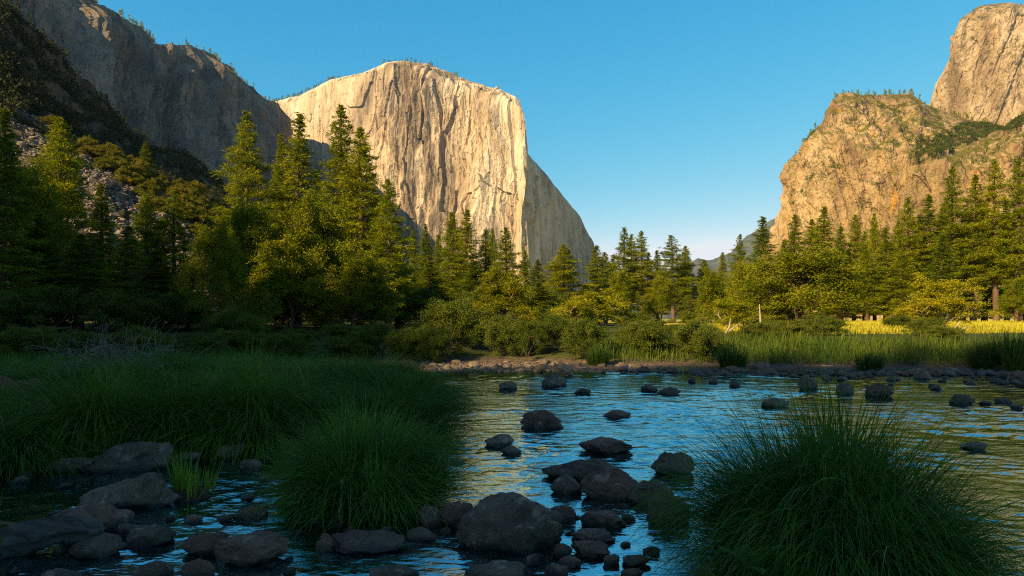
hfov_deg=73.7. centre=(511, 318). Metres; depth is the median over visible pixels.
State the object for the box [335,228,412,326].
fir tree
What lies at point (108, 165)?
oak bush
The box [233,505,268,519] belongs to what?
boulder
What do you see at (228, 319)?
willow bush
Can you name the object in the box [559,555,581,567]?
boulder
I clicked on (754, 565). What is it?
fern
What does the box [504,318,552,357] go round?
willow bush
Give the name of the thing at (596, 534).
boulder
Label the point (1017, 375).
boulder
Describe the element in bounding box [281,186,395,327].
broadleaf tree
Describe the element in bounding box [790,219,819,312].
pine tree
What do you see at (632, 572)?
boulder
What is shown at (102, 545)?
boulder
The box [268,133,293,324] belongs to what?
fir tree
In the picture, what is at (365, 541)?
boulder
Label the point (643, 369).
stone
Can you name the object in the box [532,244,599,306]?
cedar tree
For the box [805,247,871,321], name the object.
fir tree
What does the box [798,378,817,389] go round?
boulder
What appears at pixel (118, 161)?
oak bush
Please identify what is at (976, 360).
bank tussock
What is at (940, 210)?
fir tree
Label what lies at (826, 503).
sedge tussock
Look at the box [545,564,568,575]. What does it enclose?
boulder
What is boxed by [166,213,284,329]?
broadleaf tree
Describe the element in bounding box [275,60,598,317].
granite monolith
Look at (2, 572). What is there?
grass sprig
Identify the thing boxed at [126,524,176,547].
boulder
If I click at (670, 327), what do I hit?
willow bush
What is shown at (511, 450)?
boulder
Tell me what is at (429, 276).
fir tree
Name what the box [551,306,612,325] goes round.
willow bush
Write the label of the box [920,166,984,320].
pine tree
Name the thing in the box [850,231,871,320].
fir tree
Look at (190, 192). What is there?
oak bush
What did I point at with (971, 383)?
stone
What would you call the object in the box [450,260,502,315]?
fir tree
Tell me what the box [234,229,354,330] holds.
broadleaf tree
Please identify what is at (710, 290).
broadleaf tree
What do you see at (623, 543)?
stone
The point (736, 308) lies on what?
cottonwood tree
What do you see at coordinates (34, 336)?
willow bush
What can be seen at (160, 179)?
oak bush
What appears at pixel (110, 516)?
boulder
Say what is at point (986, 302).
fir tree
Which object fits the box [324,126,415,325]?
pine tree
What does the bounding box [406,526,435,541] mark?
boulder
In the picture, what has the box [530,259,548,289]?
fir tree
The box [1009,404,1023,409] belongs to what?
boulder
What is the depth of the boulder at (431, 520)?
6.56 m
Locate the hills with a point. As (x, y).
(714, 264)
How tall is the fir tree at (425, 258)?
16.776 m
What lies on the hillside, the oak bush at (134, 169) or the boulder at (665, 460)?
the oak bush at (134, 169)
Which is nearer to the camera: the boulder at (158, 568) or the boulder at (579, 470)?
the boulder at (158, 568)
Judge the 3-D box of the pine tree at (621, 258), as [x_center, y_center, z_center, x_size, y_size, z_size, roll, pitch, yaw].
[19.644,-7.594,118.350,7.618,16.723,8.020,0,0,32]
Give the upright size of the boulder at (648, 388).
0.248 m
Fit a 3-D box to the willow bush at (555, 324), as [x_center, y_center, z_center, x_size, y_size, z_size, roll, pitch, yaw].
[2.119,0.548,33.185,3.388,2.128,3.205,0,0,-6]
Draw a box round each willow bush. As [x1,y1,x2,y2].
[0,325,71,355]
[29,328,131,356]
[86,324,182,354]
[124,288,214,330]
[161,330,226,355]
[189,306,280,337]
[201,326,268,352]
[239,295,305,327]
[251,331,318,357]
[284,298,348,326]
[305,322,358,342]
[309,333,374,360]
[338,293,422,326]
[346,320,400,356]
[382,322,440,361]
[405,296,492,347]
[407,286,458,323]
[411,325,471,362]
[452,286,533,324]
[473,312,522,355]
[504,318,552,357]
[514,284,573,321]
[528,311,585,349]
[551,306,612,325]
[559,315,612,360]
[610,317,687,352]
[610,330,627,343]
[613,311,656,325]
[662,323,683,334]
[663,316,738,360]
[664,311,701,324]
[705,316,738,324]
[737,321,782,338]
[753,318,787,336]
[769,317,837,340]
[781,310,820,322]
[802,313,855,335]
[881,315,917,329]
[899,316,968,336]
[912,324,963,341]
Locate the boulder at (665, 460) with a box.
[650,451,694,474]
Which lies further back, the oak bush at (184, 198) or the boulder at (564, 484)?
the oak bush at (184, 198)
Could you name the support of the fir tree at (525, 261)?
on the ground at (480, 353)
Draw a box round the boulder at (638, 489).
[627,479,673,505]
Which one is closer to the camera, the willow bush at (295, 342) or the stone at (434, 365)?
the stone at (434, 365)
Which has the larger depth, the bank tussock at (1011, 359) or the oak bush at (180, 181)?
the oak bush at (180, 181)
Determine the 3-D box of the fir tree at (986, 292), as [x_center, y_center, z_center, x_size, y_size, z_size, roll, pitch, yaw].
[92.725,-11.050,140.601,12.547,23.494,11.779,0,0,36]
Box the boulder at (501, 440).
[485,434,513,447]
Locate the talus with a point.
(116, 195)
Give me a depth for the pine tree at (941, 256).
111.72 m
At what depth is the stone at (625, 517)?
6.75 m
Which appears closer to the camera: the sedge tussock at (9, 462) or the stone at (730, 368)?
the sedge tussock at (9, 462)
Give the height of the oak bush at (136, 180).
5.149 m
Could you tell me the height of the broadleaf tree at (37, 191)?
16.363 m
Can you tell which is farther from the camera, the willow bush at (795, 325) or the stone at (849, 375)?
the willow bush at (795, 325)
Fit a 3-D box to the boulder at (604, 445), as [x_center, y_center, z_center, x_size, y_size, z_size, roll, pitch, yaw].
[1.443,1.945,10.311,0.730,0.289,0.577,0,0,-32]
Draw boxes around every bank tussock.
[579,341,619,365]
[712,340,753,369]
[841,348,890,370]
[950,333,1014,369]
[971,326,1023,371]
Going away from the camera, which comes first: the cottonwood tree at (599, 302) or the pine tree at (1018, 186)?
the cottonwood tree at (599, 302)
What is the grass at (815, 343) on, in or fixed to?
on the ground at (480, 353)
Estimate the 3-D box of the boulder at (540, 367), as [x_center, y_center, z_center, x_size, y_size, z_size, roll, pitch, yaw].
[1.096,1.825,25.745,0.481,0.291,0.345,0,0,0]
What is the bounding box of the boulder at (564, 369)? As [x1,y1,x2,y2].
[554,363,573,375]
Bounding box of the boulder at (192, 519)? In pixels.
[183,514,202,523]
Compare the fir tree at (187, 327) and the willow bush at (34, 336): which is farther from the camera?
the fir tree at (187, 327)
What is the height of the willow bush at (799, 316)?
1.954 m
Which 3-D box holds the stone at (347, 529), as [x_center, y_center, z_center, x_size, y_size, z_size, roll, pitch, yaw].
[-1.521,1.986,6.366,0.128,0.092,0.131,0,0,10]
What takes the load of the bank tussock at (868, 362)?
on the ground at (480, 353)
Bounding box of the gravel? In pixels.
[376,360,1023,375]
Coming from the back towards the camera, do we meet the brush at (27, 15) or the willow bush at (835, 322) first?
the brush at (27, 15)
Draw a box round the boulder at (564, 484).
[550,474,581,494]
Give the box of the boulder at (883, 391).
[864,383,894,396]
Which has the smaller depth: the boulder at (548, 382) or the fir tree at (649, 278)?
the boulder at (548, 382)
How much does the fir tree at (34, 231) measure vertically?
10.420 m
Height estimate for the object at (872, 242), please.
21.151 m
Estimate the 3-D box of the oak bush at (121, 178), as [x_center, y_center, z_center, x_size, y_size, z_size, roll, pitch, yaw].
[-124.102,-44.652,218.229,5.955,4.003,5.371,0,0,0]
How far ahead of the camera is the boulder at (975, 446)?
10.43 m
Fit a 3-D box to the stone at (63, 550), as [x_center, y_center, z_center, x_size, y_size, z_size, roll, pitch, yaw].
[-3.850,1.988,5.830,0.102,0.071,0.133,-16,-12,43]
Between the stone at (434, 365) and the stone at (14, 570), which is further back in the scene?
the stone at (434, 365)
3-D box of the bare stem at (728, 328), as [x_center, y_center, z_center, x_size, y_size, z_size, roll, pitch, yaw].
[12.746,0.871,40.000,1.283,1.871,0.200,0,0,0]
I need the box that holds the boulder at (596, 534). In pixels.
[571,528,615,542]
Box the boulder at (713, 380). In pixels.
[708,377,717,382]
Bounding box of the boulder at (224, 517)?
[216,514,233,521]
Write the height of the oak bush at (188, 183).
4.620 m
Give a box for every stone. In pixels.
[7,567,21,573]
[9,475,29,484]
[21,471,32,476]
[46,509,63,516]
[52,547,69,554]
[56,483,72,488]
[164,516,175,520]
[239,459,261,471]
[240,492,254,499]
[259,475,274,480]
[272,497,291,508]
[283,567,295,574]
[284,555,293,561]
[293,529,303,534]
[329,518,344,527]
[342,527,355,532]
[379,526,391,531]
[429,363,439,366]
[439,527,450,535]
[467,361,480,366]
[605,364,615,369]
[616,362,627,365]
[616,366,628,371]
[618,520,626,526]
[620,541,630,547]
[621,514,635,521]
[637,366,650,371]
[666,366,682,372]
[726,365,737,370]
[733,367,747,372]
[750,362,765,369]
[756,363,775,373]
[787,367,805,374]
[788,373,798,377]
[820,375,832,379]
[822,369,834,375]
[836,371,845,375]
[836,376,846,380]
[844,373,856,377]
[885,376,896,380]
[906,369,918,374]
[913,369,932,379]
[929,371,942,375]
[930,385,941,389]
[942,370,956,375]
[966,381,976,384]
[985,371,995,374]
[989,379,1000,382]
[997,372,1008,376]
[997,380,1008,384]
[1009,379,1020,383]
[1015,382,1023,386]
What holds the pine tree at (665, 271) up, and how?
on the ground at (480, 353)
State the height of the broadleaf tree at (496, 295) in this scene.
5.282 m
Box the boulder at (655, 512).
[646,494,689,522]
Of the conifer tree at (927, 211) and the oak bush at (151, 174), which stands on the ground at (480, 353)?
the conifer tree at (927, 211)
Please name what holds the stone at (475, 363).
on the gravel
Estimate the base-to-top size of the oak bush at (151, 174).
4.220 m
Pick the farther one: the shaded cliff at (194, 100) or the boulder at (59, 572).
the shaded cliff at (194, 100)
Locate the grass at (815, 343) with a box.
[198,326,1022,365]
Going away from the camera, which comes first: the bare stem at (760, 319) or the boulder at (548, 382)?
the boulder at (548, 382)
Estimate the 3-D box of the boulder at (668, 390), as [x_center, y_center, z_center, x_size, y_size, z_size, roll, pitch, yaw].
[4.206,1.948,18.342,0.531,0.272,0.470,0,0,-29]
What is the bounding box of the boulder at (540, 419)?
[520,409,563,428]
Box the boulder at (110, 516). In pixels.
[52,503,134,531]
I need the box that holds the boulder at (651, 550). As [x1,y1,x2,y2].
[643,546,659,554]
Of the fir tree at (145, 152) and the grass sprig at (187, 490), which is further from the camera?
the fir tree at (145, 152)
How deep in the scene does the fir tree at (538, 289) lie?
69.22 m
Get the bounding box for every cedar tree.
[8,116,129,320]
[116,192,182,298]
[390,249,429,327]
[426,212,470,296]
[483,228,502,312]
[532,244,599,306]
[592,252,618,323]
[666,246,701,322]
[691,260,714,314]
[834,250,896,321]
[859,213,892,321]
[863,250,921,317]
[887,223,910,317]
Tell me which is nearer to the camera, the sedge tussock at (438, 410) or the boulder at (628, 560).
the boulder at (628, 560)
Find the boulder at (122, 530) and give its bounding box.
[117,524,133,536]
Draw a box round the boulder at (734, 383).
[729,380,740,386]
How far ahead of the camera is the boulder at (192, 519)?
6.70 m
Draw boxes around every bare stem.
[722,318,739,336]
[759,304,761,320]
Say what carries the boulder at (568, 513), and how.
in the water
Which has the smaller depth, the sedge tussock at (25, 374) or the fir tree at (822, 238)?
the sedge tussock at (25, 374)
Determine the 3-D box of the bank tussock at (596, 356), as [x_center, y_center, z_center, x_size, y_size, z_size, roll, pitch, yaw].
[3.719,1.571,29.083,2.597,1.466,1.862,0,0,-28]
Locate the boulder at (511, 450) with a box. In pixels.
[501,445,521,454]
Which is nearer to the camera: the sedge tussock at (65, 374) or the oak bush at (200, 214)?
the sedge tussock at (65, 374)
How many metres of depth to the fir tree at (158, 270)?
61.11 m
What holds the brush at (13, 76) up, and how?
on the hillside
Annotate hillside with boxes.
[0,5,393,322]
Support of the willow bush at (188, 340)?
on the ground at (480, 353)
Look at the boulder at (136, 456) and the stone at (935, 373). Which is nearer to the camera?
the boulder at (136, 456)
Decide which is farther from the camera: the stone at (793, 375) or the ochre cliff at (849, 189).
the ochre cliff at (849, 189)
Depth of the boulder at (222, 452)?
9.78 m
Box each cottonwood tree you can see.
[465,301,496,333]
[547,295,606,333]
[551,288,645,330]
[691,297,786,326]
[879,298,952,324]
[901,273,1002,324]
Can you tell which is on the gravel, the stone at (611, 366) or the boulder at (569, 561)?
the stone at (611, 366)
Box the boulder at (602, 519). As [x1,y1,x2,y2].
[578,510,622,528]
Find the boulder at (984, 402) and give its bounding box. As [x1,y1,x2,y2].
[979,400,992,404]
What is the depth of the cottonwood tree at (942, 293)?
51.16 m
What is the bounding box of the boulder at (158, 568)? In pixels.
[131,560,173,575]
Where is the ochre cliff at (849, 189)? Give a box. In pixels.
[757,92,1023,318]
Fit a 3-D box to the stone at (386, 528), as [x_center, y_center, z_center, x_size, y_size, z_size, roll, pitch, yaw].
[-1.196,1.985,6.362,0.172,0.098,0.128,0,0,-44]
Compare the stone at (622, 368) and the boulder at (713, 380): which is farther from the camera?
the stone at (622, 368)
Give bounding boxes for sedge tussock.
[0,340,204,471]
[0,354,97,390]
[0,365,110,413]
[0,379,152,481]
[15,350,308,474]
[20,342,237,408]
[21,355,172,385]
[103,341,259,380]
[127,325,379,468]
[180,352,441,458]
[201,377,517,543]
[272,344,438,403]
[276,360,499,450]
[340,347,447,380]
[354,355,503,410]
[596,348,1023,575]
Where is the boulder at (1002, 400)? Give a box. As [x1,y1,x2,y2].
[994,398,1012,402]
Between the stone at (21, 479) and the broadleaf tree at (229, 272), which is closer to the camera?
the stone at (21, 479)
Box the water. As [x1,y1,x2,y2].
[0,365,1023,575]
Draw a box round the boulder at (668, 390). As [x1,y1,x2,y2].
[657,387,680,394]
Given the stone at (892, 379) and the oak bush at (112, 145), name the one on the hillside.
the oak bush at (112, 145)
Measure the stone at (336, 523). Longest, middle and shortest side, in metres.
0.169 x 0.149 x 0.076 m
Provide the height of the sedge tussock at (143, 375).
2.332 m
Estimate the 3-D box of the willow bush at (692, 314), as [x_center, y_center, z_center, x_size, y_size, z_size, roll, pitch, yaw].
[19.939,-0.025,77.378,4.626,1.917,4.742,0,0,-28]
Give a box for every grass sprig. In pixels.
[0,485,64,575]
[154,447,222,502]
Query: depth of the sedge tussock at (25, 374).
15.67 m
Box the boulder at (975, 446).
[959,441,987,450]
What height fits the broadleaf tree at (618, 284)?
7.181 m
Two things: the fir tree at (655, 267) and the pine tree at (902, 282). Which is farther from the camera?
the fir tree at (655, 267)
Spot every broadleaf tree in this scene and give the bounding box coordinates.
[0,157,84,325]
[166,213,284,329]
[199,193,284,317]
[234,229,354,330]
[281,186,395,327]
[296,251,402,328]
[471,264,545,323]
[605,267,648,322]
[641,273,687,320]
[676,266,728,323]
[709,243,899,325]
[710,254,792,320]
[748,266,799,322]
[993,275,1023,321]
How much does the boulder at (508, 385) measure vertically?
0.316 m
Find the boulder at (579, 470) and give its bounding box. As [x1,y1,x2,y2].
[541,458,613,480]
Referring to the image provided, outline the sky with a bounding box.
[97,0,1023,318]
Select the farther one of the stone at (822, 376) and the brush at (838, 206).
the brush at (838, 206)
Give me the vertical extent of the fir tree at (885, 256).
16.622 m
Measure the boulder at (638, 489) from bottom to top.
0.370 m
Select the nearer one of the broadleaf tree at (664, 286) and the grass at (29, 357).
the grass at (29, 357)
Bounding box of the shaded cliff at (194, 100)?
[7,0,304,216]
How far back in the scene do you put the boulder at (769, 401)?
15.52 m
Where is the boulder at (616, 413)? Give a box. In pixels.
[601,410,630,417]
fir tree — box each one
[0,107,55,329]
[6,212,90,327]
[36,233,129,330]
[75,182,134,326]
[94,226,151,325]
[117,249,208,329]
[137,141,156,168]
[173,271,210,328]
[267,112,326,325]
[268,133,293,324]
[301,169,328,324]
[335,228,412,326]
[363,191,386,320]
[401,261,450,325]
[405,230,420,322]
[411,223,438,285]
[431,235,448,320]
[446,209,484,298]
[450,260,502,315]
[475,229,493,283]
[511,282,559,324]
[516,250,539,289]
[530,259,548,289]
[573,285,612,319]
[578,245,610,323]
[609,254,617,321]
[632,252,652,321]
[647,250,670,320]
[711,252,731,312]
[742,216,786,319]
[774,239,804,320]
[799,206,847,315]
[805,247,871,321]
[819,226,863,318]
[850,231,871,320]
[865,227,906,318]
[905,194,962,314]
[909,218,925,259]
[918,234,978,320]
[929,205,967,307]
[955,208,992,319]
[960,202,1008,321]
[980,204,1023,320]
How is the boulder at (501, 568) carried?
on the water
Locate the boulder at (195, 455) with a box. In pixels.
[171,452,201,462]
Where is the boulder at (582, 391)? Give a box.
[575,388,590,393]
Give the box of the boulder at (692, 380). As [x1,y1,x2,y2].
[688,377,695,382]
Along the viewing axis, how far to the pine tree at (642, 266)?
117.51 m
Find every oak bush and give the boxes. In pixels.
[33,114,68,127]
[73,145,96,156]
[74,136,96,147]
[78,146,103,155]
[91,162,119,171]
[92,155,116,169]
[97,145,124,156]
[98,142,124,155]
[106,149,122,158]
[109,156,129,169]
[111,165,134,182]
[113,170,140,176]
[114,174,132,185]
[123,173,146,185]
[126,155,138,162]
[126,164,144,174]
[127,162,144,171]
[132,181,163,196]
[134,197,162,209]
[135,158,155,176]
[140,194,163,208]
[146,169,162,179]
[147,177,165,191]
[155,174,168,188]
[156,204,171,213]
[161,184,186,195]
[171,177,185,185]
[172,184,201,194]
[172,201,195,215]
[172,209,206,219]
[176,188,208,201]
[177,193,194,203]
[183,182,209,192]
[185,184,198,189]
[188,202,204,213]
[188,222,209,233]
[189,179,213,195]
[190,198,208,207]
[190,208,210,225]
[197,206,219,216]
[198,194,214,205]
[198,220,214,230]
[203,201,218,209]
[210,198,228,207]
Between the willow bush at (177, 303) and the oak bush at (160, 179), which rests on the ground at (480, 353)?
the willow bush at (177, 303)
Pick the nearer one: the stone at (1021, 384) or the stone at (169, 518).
the stone at (169, 518)
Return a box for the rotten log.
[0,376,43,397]
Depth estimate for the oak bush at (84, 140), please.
238.87 m
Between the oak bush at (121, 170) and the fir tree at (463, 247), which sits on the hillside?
the oak bush at (121, 170)
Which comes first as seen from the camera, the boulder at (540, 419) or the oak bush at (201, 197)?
the boulder at (540, 419)
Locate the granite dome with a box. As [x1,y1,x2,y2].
[929,3,1023,125]
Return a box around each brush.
[0,0,243,210]
[4,0,164,148]
[11,313,226,373]
[787,183,936,229]
[799,94,1023,195]
[911,114,1023,163]
[973,34,1022,91]
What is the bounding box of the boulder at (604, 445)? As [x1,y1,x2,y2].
[579,436,632,453]
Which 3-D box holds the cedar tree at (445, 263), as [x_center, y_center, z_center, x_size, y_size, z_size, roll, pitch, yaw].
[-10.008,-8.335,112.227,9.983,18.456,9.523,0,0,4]
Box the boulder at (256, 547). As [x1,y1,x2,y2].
[213,530,289,566]
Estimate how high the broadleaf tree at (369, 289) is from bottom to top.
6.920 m
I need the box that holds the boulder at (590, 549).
[570,540,609,557]
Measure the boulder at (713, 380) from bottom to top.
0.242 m
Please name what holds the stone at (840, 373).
in the water
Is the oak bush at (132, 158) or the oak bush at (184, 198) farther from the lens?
the oak bush at (132, 158)
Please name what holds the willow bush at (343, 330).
on the ground at (480, 353)
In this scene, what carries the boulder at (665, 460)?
in the water
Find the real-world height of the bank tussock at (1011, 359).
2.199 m
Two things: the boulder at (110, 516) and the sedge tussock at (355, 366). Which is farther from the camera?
the sedge tussock at (355, 366)
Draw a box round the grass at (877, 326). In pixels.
[708,319,1023,334]
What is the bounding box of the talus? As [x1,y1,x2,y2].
[1,100,343,319]
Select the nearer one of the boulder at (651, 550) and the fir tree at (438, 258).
the boulder at (651, 550)
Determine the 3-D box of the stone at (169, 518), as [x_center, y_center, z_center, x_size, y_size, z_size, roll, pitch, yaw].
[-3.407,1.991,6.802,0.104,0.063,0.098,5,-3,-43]
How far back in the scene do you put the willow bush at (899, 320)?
47.82 m
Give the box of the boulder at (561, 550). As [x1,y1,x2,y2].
[552,543,571,557]
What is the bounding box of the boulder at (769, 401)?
[761,398,789,407]
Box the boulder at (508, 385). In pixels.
[498,381,516,388]
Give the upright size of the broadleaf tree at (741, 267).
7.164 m
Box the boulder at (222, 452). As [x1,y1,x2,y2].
[215,444,245,458]
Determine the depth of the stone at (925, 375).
22.70 m
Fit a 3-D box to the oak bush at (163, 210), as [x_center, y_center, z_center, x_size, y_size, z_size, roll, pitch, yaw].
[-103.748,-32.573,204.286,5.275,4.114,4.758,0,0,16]
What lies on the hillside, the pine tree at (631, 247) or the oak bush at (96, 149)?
the oak bush at (96, 149)
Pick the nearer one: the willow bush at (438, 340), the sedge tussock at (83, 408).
the sedge tussock at (83, 408)
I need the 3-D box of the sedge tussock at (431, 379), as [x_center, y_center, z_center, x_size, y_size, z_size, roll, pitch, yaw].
[-2.402,1.731,16.109,4.691,1.943,4.916,0,0,44]
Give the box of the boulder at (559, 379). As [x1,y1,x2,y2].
[549,372,566,384]
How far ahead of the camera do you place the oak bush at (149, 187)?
215.61 m
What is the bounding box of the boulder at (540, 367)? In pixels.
[535,364,546,370]
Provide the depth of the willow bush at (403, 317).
68.43 m
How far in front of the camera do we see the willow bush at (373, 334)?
32.64 m
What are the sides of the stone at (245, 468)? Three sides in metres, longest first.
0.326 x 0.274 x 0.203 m
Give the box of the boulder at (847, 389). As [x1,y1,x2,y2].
[835,383,853,393]
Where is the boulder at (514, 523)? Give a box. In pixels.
[455,492,563,554]
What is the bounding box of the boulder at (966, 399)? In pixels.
[949,394,975,404]
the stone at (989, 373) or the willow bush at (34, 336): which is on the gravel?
the stone at (989, 373)
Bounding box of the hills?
[632,219,774,318]
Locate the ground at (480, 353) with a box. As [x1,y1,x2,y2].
[0,319,1023,376]
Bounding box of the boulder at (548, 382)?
[541,378,559,386]
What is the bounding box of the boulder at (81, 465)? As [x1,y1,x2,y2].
[47,457,94,472]
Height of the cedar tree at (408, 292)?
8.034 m
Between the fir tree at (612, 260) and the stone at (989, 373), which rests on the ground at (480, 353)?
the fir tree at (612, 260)
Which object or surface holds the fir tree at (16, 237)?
on the ground at (480, 353)
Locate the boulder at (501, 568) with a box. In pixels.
[464,560,525,575]
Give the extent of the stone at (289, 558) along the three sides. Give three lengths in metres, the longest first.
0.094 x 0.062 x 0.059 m
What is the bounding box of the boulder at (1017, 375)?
[1007,370,1023,381]
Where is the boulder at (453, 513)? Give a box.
[437,502,472,528]
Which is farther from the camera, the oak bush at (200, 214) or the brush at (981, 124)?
the brush at (981, 124)
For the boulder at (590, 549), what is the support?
in the water
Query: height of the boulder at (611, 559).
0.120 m
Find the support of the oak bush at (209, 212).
on the hillside
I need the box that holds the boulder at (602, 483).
[580,467,637,500]
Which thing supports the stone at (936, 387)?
in the water
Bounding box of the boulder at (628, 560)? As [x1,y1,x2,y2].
[622,554,650,566]
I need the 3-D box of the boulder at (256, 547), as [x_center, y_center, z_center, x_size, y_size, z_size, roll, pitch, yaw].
[-2.160,1.948,5.707,0.508,0.272,0.471,0,0,-44]
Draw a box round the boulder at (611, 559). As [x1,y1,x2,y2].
[603,554,619,564]
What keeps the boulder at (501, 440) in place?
in the water
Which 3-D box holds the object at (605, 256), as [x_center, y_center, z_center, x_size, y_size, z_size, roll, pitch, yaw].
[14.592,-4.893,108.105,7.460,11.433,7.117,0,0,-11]
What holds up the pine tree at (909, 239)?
on the ground at (480, 353)
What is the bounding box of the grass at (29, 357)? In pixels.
[0,347,366,378]
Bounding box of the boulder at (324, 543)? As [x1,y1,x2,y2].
[316,533,333,551]
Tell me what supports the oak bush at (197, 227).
on the hillside
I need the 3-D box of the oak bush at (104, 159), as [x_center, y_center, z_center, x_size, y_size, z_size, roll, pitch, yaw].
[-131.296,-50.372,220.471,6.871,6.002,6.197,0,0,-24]
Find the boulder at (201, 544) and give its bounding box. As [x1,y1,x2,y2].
[182,532,227,555]
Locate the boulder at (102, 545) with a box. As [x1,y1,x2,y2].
[68,532,125,558]
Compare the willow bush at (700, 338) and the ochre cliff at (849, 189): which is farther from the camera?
the ochre cliff at (849, 189)
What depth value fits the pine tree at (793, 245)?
117.48 m
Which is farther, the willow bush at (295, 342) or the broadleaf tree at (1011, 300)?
the broadleaf tree at (1011, 300)
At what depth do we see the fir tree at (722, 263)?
129.84 m
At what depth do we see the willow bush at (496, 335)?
32.21 m
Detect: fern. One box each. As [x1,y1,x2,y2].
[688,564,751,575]
[719,535,796,574]
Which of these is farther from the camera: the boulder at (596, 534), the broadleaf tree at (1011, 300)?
the broadleaf tree at (1011, 300)
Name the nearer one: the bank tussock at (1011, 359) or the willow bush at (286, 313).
the bank tussock at (1011, 359)
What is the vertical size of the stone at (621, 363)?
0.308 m
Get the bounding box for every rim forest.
[95,0,279,102]
[272,57,457,100]
[788,88,1022,160]
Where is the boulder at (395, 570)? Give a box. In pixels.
[368,564,418,575]
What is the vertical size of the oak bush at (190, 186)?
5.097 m
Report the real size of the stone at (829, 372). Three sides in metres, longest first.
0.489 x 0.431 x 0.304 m
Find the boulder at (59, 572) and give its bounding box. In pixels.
[41,568,81,575]
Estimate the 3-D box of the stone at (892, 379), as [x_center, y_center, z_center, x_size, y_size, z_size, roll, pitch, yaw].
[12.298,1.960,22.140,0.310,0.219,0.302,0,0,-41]
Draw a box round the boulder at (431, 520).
[416,506,442,527]
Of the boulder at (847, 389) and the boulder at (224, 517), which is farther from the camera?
the boulder at (847, 389)
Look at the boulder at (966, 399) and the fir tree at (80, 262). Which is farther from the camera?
the fir tree at (80, 262)
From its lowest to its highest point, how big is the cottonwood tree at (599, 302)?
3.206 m
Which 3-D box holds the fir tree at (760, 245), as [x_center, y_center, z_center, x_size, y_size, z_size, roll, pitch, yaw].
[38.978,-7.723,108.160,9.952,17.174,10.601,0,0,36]
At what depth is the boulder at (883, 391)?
17.52 m
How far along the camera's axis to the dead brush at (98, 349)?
16.35 m
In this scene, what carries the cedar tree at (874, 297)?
on the ground at (480, 353)
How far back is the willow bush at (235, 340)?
31.66 m
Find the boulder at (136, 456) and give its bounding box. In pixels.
[87,441,173,472]
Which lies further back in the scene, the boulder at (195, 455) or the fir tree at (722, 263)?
the fir tree at (722, 263)
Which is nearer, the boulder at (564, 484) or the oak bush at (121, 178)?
the boulder at (564, 484)
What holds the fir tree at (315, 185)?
on the ground at (480, 353)
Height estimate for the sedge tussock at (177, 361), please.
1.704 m
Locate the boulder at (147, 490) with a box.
[77,472,178,508]
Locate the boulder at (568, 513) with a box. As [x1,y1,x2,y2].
[551,505,575,521]
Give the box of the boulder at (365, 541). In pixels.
[331,529,404,553]
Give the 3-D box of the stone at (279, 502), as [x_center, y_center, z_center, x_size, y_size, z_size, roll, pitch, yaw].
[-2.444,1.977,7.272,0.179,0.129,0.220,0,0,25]
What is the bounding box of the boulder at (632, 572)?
[621,568,643,575]
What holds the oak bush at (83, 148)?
on the hillside
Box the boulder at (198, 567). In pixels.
[179,558,214,575]
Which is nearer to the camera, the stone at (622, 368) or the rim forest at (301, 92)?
the stone at (622, 368)
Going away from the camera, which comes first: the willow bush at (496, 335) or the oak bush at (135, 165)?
the willow bush at (496, 335)
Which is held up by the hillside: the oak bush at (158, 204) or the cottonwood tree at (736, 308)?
the oak bush at (158, 204)
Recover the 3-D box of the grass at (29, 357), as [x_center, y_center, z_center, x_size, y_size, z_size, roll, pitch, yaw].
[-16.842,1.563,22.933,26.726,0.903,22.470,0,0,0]
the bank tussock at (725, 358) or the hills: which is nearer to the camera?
the bank tussock at (725, 358)
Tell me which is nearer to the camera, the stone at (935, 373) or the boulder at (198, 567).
the boulder at (198, 567)
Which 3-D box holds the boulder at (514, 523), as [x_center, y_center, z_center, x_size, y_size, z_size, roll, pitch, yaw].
[0.026,1.879,6.087,0.926,0.639,0.711,0,0,-31]
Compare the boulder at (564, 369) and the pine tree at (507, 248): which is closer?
the boulder at (564, 369)
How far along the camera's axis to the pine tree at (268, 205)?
91.40 m
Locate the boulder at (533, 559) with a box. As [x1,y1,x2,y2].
[524,553,539,565]
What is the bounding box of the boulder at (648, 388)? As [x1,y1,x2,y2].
[641,385,657,390]
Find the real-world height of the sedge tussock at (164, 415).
2.507 m
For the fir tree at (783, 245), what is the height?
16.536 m
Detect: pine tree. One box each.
[137,190,203,324]
[194,110,294,263]
[264,178,279,324]
[297,104,373,321]
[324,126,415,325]
[359,178,423,328]
[484,227,530,295]
[603,227,644,298]
[625,231,658,314]
[625,234,649,312]
[643,235,699,321]
[720,234,748,299]
[775,214,811,310]
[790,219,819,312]
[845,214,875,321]
[880,196,939,290]
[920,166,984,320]
[943,174,1017,320]
[963,158,1023,321]
[978,158,1023,321]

